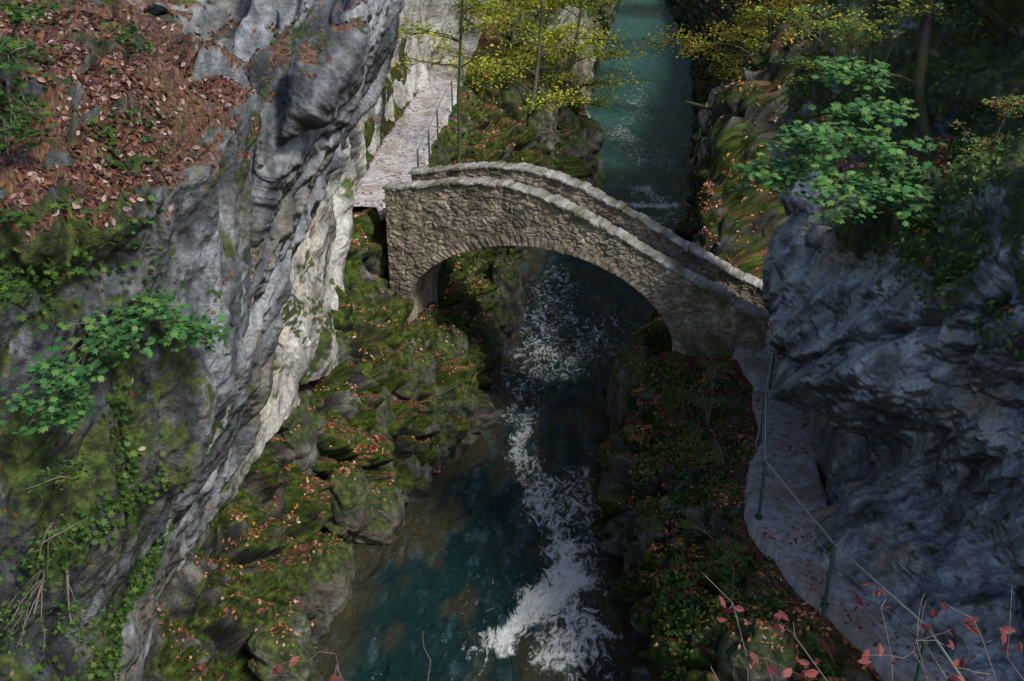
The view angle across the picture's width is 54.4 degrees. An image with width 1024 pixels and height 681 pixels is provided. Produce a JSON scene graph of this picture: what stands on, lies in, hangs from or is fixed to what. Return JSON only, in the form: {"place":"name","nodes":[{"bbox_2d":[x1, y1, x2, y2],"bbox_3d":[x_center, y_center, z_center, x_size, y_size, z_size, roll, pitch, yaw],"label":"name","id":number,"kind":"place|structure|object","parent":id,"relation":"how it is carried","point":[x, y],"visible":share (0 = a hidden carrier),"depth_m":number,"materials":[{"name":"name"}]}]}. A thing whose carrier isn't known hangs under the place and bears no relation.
{"place":"outdoors","nodes":[
{"label":"outdoors","id":0,"kind":"place"},
{"bbox_2d":[87,0,881,680],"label":"ground","id":1,"kind":"structure","parent":0,"point":[189,596],"depth_m":19.63,"materials":[{"name":"green plant"}]},
{"bbox_2d":[0,0,260,680],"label":"rock outcrop","id":2,"kind":"object","parent":1,"relation":"on","point":[202,262],"visible":0.79,"depth_m":8.50,"materials":[{"name":"stone"}]},
{"bbox_2d":[0,0,73,309],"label":"maple shrub","id":3,"kind":"object","parent":2,"relation":"on","point":[20,16],"visible":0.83,"depth_m":7.19,"materials":[{"name":"green plant"}]},
{"bbox_2d":[0,452,118,662],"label":"shrub","id":4,"kind":"object","parent":2,"relation":"on","point":[63,473],"visible":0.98,"depth_m":7.70,"materials":[{"name":"green plant"}]},
{"bbox_2d":[0,0,229,680],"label":"undergrowth","id":5,"kind":"object","parent":2,"relation":"on","point":[139,589],"visible":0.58,"depth_m":8.45,"materials":[{"name":"green plant"}]},
{"bbox_2d":[0,285,234,434],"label":"maple shrub","id":6,"kind":"object","parent":2,"relation":"on","point":[147,308],"visible":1,"depth_m":7.53,"materials":[{"name":"green plant"}]},
{"bbox_2d":[0,0,251,680],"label":"undergrowth","id":7,"kind":"object","parent":2,"relation":"on","point":[19,145],"visible":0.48,"depth_m":8.51,"materials":[{"name":"green plant"}]},
{"bbox_2d":[0,0,259,676],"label":"fallen leaves","id":8,"kind":"object","parent":2,"relation":"on","point":[25,194],"visible":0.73,"depth_m":8.39,"materials":[{"name":"brown plant"}]},
{"bbox_2d":[114,0,404,680],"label":"overhanging cliff","id":9,"kind":"structure","parent":1,"relation":"on","point":[297,152],"depth_m":12.33,"materials":[{"name":"stone"}]},
{"bbox_2d":[121,0,367,647],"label":"fallen leaves","id":10,"kind":"object","parent":9,"relation":"on","point":[272,94],"visible":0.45,"depth_m":12.24,"materials":[{"name":"brown plant"}]},
{"bbox_2d":[244,605,315,680],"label":"mossy boulder","id":11,"kind":"object","parent":1,"relation":"on","point":[267,655],"visible":0.85,"depth_m":15.47,"materials":[{"name":"stone"}]},
{"bbox_2d":[273,390,326,476],"bbox_3d":[-4.051,1.854,18.720,1.129,1.975,1.456,0,25,0],"label":"mossy boulder","id":12,"kind":"object","parent":1,"relation":"on","point":[306,451],"visible":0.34,"depth_m":18.24,"materials":[{"name":"stone"}]},
{"bbox_2d":[298,532,355,616],"bbox_3d":[-3.439,4.277,18.214,1.123,1.508,1.566,0,25,0],"label":"mossy boulder","id":13,"kind":"object","parent":1,"relation":"on","point":[329,597],"visible":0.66,"depth_m":17.57,"materials":[{"name":"stone"}]},
{"bbox_2d":[157,198,500,680],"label":"fallen leaves","id":14,"kind":"object","parent":1,"relation":"on","point":[201,667],"visible":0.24,"depth_m":18.22,"materials":[{"name":"orange plant"}]},
{"bbox_2d":[191,0,474,555],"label":"gorge wall","id":15,"kind":"structure","parent":1,"relation":"on","point":[306,350],"depth_m":19.44,"materials":[{"name":"stone"}]},
{"bbox_2d":[324,461,371,539],"bbox_3d":[-3.193,3.070,19.075,0.960,1.490,1.129,0,25,0],"label":"mossy boulder","id":16,"kind":"object","parent":1,"relation":"on","point":[345,522],"visible":0.84,"depth_m":18.67,"materials":[{"name":"stone"}]},
{"bbox_2d":[359,386,396,440],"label":"mossy boulder","id":17,"kind":"object","parent":1,"relation":"on","point":[384,412],"visible":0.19,"depth_m":20.30,"materials":[{"name":"stone"}]},
{"bbox_2d":[352,472,404,545],"bbox_3d":[-2.743,3.430,20.012,1.157,1.579,1.385,0,25,0],"label":"mossy boulder","id":18,"kind":"object","parent":1,"relation":"on","point":[376,532],"visible":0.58,"depth_m":19.52,"materials":[{"name":"stone"}]},
{"bbox_2d":[385,338,419,400],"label":"mossy boulder","id":19,"kind":"object","parent":1,"relation":"on","point":[410,391],"visible":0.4,"depth_m":21.41,"materials":[{"name":"stone"}]},
{"bbox_2d":[403,454,433,489],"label":"mossy boulder","id":20,"kind":"object","parent":1,"relation":"on","point":[416,468],"visible":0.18,"depth_m":20.93,"materials":[{"name":"stone"}]},
{"bbox_2d":[353,0,489,220],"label":"footpath","id":21,"kind":"structure","parent":1,"relation":"on","point":[373,180],"depth_m":28.92,"materials":[{"name":"grey stone"}]},
{"bbox_2d":[355,13,483,219],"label":"fallen leaves","id":22,"kind":"object","parent":21,"relation":"on","point":[433,136],"visible":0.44,"depth_m":28.71,"materials":[{"name":"brown plant"}]},
{"bbox_2d":[414,347,436,387],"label":"mossy boulder","id":23,"kind":"object","parent":1,"relation":"on","point":[427,370],"visible":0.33,"depth_m":22.20,"materials":[{"name":"stone"}]},
{"bbox_2d":[423,401,457,462],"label":"mossy boulder","id":24,"kind":"object","parent":1,"relation":"on","point":[444,433],"visible":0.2,"depth_m":21.60,"materials":[{"name":"stone"}]},
{"bbox_2d":[416,55,464,167],"bbox_3d":[-2.005,-6.443,28.666,0.226,1.750,10.737,1,25,3],"label":"handrail","id":25,"kind":"object","parent":1,"relation":"on","point":[437,126],"visible":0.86,"depth_m":28.12,"materials":[{"name":"green paint"}]},
{"bbox_2d":[431,324,469,359],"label":"mossy boulder","id":26,"kind":"object","parent":1,"relation":"on","point":[460,342],"visible":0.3,"depth_m":23.59,"materials":[{"name":"stone"}]},
{"bbox_2d":[442,383,479,444],"bbox_3d":[-1.415,1.682,23.131,1.320,2.000,1.382,0,25,0],"label":"mossy boulder","id":27,"kind":"object","parent":1,"relation":"on","point":[464,407],"visible":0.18,"depth_m":22.41,"materials":[{"name":"stone"}]},
{"bbox_2d":[386,0,564,163],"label":"beech tree","id":28,"kind":"object","parent":1,"relation":"on","point":[436,34],"visible":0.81,"depth_m":25.89,"materials":[{"name":"yellow plant"}]},
{"bbox_2d":[469,311,503,377],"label":"mossy boulder","id":29,"kind":"object","parent":1,"relation":"on","point":[492,338],"visible":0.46,"depth_m":25.50,"materials":[{"name":"stone"}]},
{"bbox_2d":[486,255,524,336],"bbox_3d":[-0.198,-1.147,28.722,1.170,2.580,1.800,0,25,0],"label":"mossy boulder","id":30,"kind":"object","parent":1,"relation":"on","point":[508,312],"visible":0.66,"depth_m":27.98,"materials":[{"name":"stone"}]},
{"bbox_2d":[247,255,789,666],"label":"fallen leaves","id":31,"kind":"object","parent":1,"relation":"on","point":[732,634],"visible":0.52,"depth_m":15.91,"materials":[{"name":"brown plant"}]},
{"bbox_2d":[246,256,790,674],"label":"undergrowth","id":32,"kind":"object","parent":1,"relation":"on","point":[446,452],"visible":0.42,"depth_m":17.72,"materials":[{"name":"green plant"}]},
{"bbox_2d":[445,0,593,44],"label":"beech tree","id":33,"kind":"object","parent":1,"relation":"on","point":[485,7],"visible":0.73,"depth_m":40.12,"materials":[{"name":"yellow plant"}]},
{"bbox_2d":[173,79,872,679],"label":"undergrowth","id":34,"kind":"object","parent":1,"relation":"on","point":[597,475],"visible":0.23,"depth_m":18.85,"materials":[{"name":"green plant"}]},
{"bbox_2d":[500,84,561,154],"bbox_3d":[0.434,-7.914,37.712,2.848,3.664,3.828,0,25,0],"label":"rock ledge","id":35,"kind":"object","parent":1,"relation":"on","point":[546,126],"visible":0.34,"depth_m":36.52,"materials":[{"name":"stone"}]},
{"bbox_2d":[430,0,632,126],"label":"beech tree","id":36,"kind":"object","parent":1,"relation":"on","point":[530,5],"visible":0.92,"depth_m":34.55,"materials":[{"name":"yellow plant"}]},
{"bbox_2d":[503,30,596,105],"bbox_3d":[1.382,-9.826,36.298,3.714,2.731,3.456,0,25,0],"label":"beech tree","id":37,"kind":"object","parent":1,"relation":"on","point":[548,77],"visible":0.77,"depth_m":36.09,"materials":[{"name":"yellow plant"}]},
{"bbox_2d":[546,6,595,117],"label":"rock ledge","id":38,"kind":"object","parent":1,"relation":"on","point":[584,68],"visible":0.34,"depth_m":46.10,"materials":[{"name":"stone"}]},
{"bbox_2d":[379,161,770,358],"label":"stone arch bridge","id":39,"kind":"structure","parent":1,"relation":"on","point":[704,302],"depth_m":21.32,"materials":[{"name":"grey stone"}]},
{"bbox_2d":[533,0,623,20],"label":"beech tree","id":40,"kind":"object","parent":1,"relation":"on","point":[593,3],"visible":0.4,"depth_m":49.23,"materials":[{"name":"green plant"}]},
{"bbox_2d":[360,1,807,345],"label":"fallen leaves","id":41,"kind":"object","parent":1,"relation":"on","point":[708,208],"visible":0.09,"depth_m":29.34,"materials":[{"name":"brown plant"}]},
{"bbox_2d":[516,0,652,114],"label":"beech tree","id":42,"kind":"object","parent":1,"relation":"on","point":[564,31],"visible":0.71,"depth_m":39.42,"materials":[{"name":"yellow plant"}]},
{"bbox_2d":[564,108,605,189],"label":"rock ledge","id":43,"kind":"object","parent":1,"relation":"on","point":[588,145],"visible":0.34,"depth_m":40.23,"materials":[{"name":"stone"}]},
{"bbox_2d":[606,344,655,433],"bbox_3d":[2.761,1.307,22.356,1.275,2.525,1.871,0,25,0],"label":"mossy boulder","id":44,"kind":"object","parent":1,"relation":"on","point":[619,397],"visible":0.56,"depth_m":21.66,"materials":[{"name":"stone"}]},
{"bbox_2d":[442,0,826,321],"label":"undergrowth","id":45,"kind":"object","parent":1,"relation":"on","point":[559,153],"visible":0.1,"depth_m":34.94,"materials":[{"name":"green plant"}]},
{"bbox_2d":[625,331,653,348],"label":"mossy boulder","id":46,"kind":"object","parent":1,"relation":"on","point":[638,341],"visible":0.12,"depth_m":23.59,"materials":[{"name":"stone"}]},
{"bbox_2d":[623,508,665,584],"bbox_3d":[2.477,3.817,17.893,0.917,2.146,1.623,0,25,0],"label":"mossy boulder","id":47,"kind":"object","parent":1,"relation":"on","point":[645,534],"visible":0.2,"depth_m":17.15,"materials":[{"name":"stone"}]},
{"bbox_2d":[647,101,710,196],"bbox_3d":[6.781,-6.240,31.226,6.614,2.840,0.690,-14,28,-27],"label":"mossy branch","id":48,"kind":"object","parent":1,"relation":"on","point":[700,105],"visible":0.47,"depth_m":30.33,"materials":[{"name":"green plant"}]},
{"bbox_2d":[684,126,711,213],"bbox_3d":[7.271,-4.591,33.895,2.328,5.778,5.051,0,25,0],"label":"rock ledge","id":49,"kind":"object","parent":1,"relation":"on","point":[699,156],"depth_m":33.99,"materials":[{"name":"stone"}]},
{"bbox_2d":[695,230,701,246],"bbox_3d":[5.853,-1.315,27.032,2.461,4.685,4.087,0,25,0],"label":"rock ledge","id":50,"kind":"object","parent":1,"relation":"on","point":[697,242],"depth_m":26.86,"materials":[{"name":"stone"}]},
{"bbox_2d":[676,356,737,468],"bbox_3d":[3.499,1.305,17.973,0.873,0.875,3.332,7,26,14],"label":"hazel shrub","id":51,"kind":"object","parent":1,"relation":"on","point":[711,404],"visible":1,"depth_m":17.82,"materials":[{"name":"green plant"}]},
{"bbox_2d":[688,81,728,193],"bbox_3d":[8.125,-6.475,37.799,2.533,6.526,5.536,0,25,0],"label":"rock ledge","id":52,"kind":"object","parent":1,"relation":"on","point":[704,115],"visible":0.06,"depth_m":37.81,"materials":[{"name":"stone"}]},
{"bbox_2d":[668,510,750,620],"bbox_3d":[3.100,3.338,14.992,0.969,0.510,2.838,-2,25,-4],"label":"hazel shrub","id":53,"kind":"object","parent":1,"relation":"on","point":[693,526],"visible":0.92,"depth_m":14.89,"materials":[{"name":"green plant"}]},
{"bbox_2d":[633,0,814,57],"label":"beech tree","id":54,"kind":"object","parent":1,"relation":"on","point":[692,40],"visible":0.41,"depth_m":37.08,"materials":[{"name":"yellow plant"}]},
{"bbox_2d":[627,313,835,680],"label":"undergrowth","id":55,"kind":"object","parent":1,"relation":"on","point":[684,612],"visible":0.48,"depth_m":16.27,"materials":[{"name":"green plant"}]},
{"bbox_2d":[600,145,879,680],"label":"fallen leaves","id":56,"kind":"object","parent":1,"relation":"on","point":[816,618],"visible":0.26,"depth_m":16.75,"materials":[{"name":"brown plant"}]},
{"bbox_2d":[665,0,826,82],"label":"beech tree","id":57,"kind":"object","parent":1,"relation":"on","point":[748,36],"visible":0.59,"depth_m":31.05,"materials":[{"name":"yellow plant"}]},
{"bbox_2d":[710,5,794,69],"bbox_3d":[8.644,-9.459,33.693,4.187,3.667,3.442,-19,31,-35],"label":"beech tree","id":58,"kind":"object","parent":1,"relation":"on","point":[758,36],"visible":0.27,"depth_m":32.97,"materials":[{"name":"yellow plant"}]},
{"bbox_2d":[717,617,795,680],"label":"mossy boulder","id":59,"kind":"object","parent":1,"relation":"on","point":[733,667],"visible":0.83,"depth_m":13.39,"materials":[{"name":"stone"}]},
{"bbox_2d":[744,559,785,603],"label":"mossy boulder","id":60,"kind":"object","parent":1,"relation":"on","point":[749,590],"visible":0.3,"depth_m":14.44,"materials":[{"name":"stone"}]},
{"bbox_2d":[742,0,815,46],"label":"beech tree","id":61,"kind":"object","parent":1,"relation":"on","point":[787,5],"visible":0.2,"depth_m":28.00,"materials":[{"name":"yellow plant"}]},
{"bbox_2d":[808,412,868,489],"bbox_3d":[5.715,1.071,16.726,1.250,3.959,2.674,0,25,0],"label":"rock ledge","id":62,"kind":"object","parent":1,"relation":"on","point":[837,451],"visible":0.14,"depth_m":16.23,"materials":[{"name":"stone"}]},
{"bbox_2d":[733,329,983,680],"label":"footpath","id":63,"kind":"structure","parent":1,"relation":"on","point":[794,467],"depth_m":15.17,"materials":[{"name":"grey stone"}]},
{"bbox_2d":[744,347,971,680],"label":"fallen leaves","id":64,"kind":"object","parent":63,"relation":"on","point":[840,612],"visible":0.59,"depth_m":14.87,"materials":[{"name":"brown plant"}]},
{"bbox_2d":[755,347,963,680],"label":"handrail","id":65,"kind":"object","parent":63,"relation":"on","point":[824,607],"visible":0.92,"depth_m":13.37,"materials":[{"name":"green paint"}]},
{"bbox_2d":[762,0,1023,680],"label":"rock face","id":66,"kind":"object","parent":1,"relation":"on","point":[927,403],"visible":0.78,"depth_m":13.16},
{"bbox_2d":[714,55,951,227],"bbox_3d":[4.712,-2.625,13.114,3.135,1.908,2.888,-21,32,-37],"label":"maple shrub","id":67,"kind":"object","parent":66,"relation":"on","point":[823,136],"visible":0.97,"depth_m":13.15,"materials":[{"name":"green plant"}]},
{"bbox_2d":[747,0,969,95],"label":"hazel shrub","id":68,"kind":"object","parent":66,"relation":"on","point":[843,28],"visible":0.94,"depth_m":16.99,"materials":[{"name":"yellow plant"}]},
{"bbox_2d":[773,0,1023,361],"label":"undergrowth","id":69,"kind":"object","parent":66,"relation":"on","point":[983,156],"visible":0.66,"depth_m":12.10,"materials":[{"name":"green plant"}]},
{"bbox_2d":[795,90,1014,314],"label":"fallen leaves","id":70,"kind":"object","parent":66,"relation":"on","point":[941,174],"visible":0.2,"depth_m":15.31,"materials":[{"name":"brown plant"}]},
{"bbox_2d":[947,94,1023,158],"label":"hazel shrub","id":71,"kind":"object","parent":66,"relation":"on","point":[981,142],"visible":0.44,"depth_m":13.33,"materials":[{"name":"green plant"}]},
{"bbox_2d":[864,0,934,140],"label":"tree trunk","id":72,"kind":"object","parent":1,"relation":"on","point":[923,125],"visible":0.73,"depth_m":15.94,"materials":[{"name":"brown plant"}]},
{"bbox_2d":[862,0,935,140],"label":"undergrowth","id":73,"kind":"object","parent":72,"relation":"on","point":[913,66],"visible":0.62,"depth_m":15.96,"materials":[{"name":"green plant"}]},
{"bbox_2d":[312,0,696,680],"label":"river","id":74,"kind":"structure","parent":0,"point":[490,562],"depth_m":20.96,"materials":[{"name":"liquid"}]},
{"bbox_2d":[272,576,1023,680],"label":"red leaf shrub","id":75,"kind":"object","parent":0,"point":[960,662],"visible":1,"depth_m":2.40,"materials":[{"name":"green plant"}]}
]}

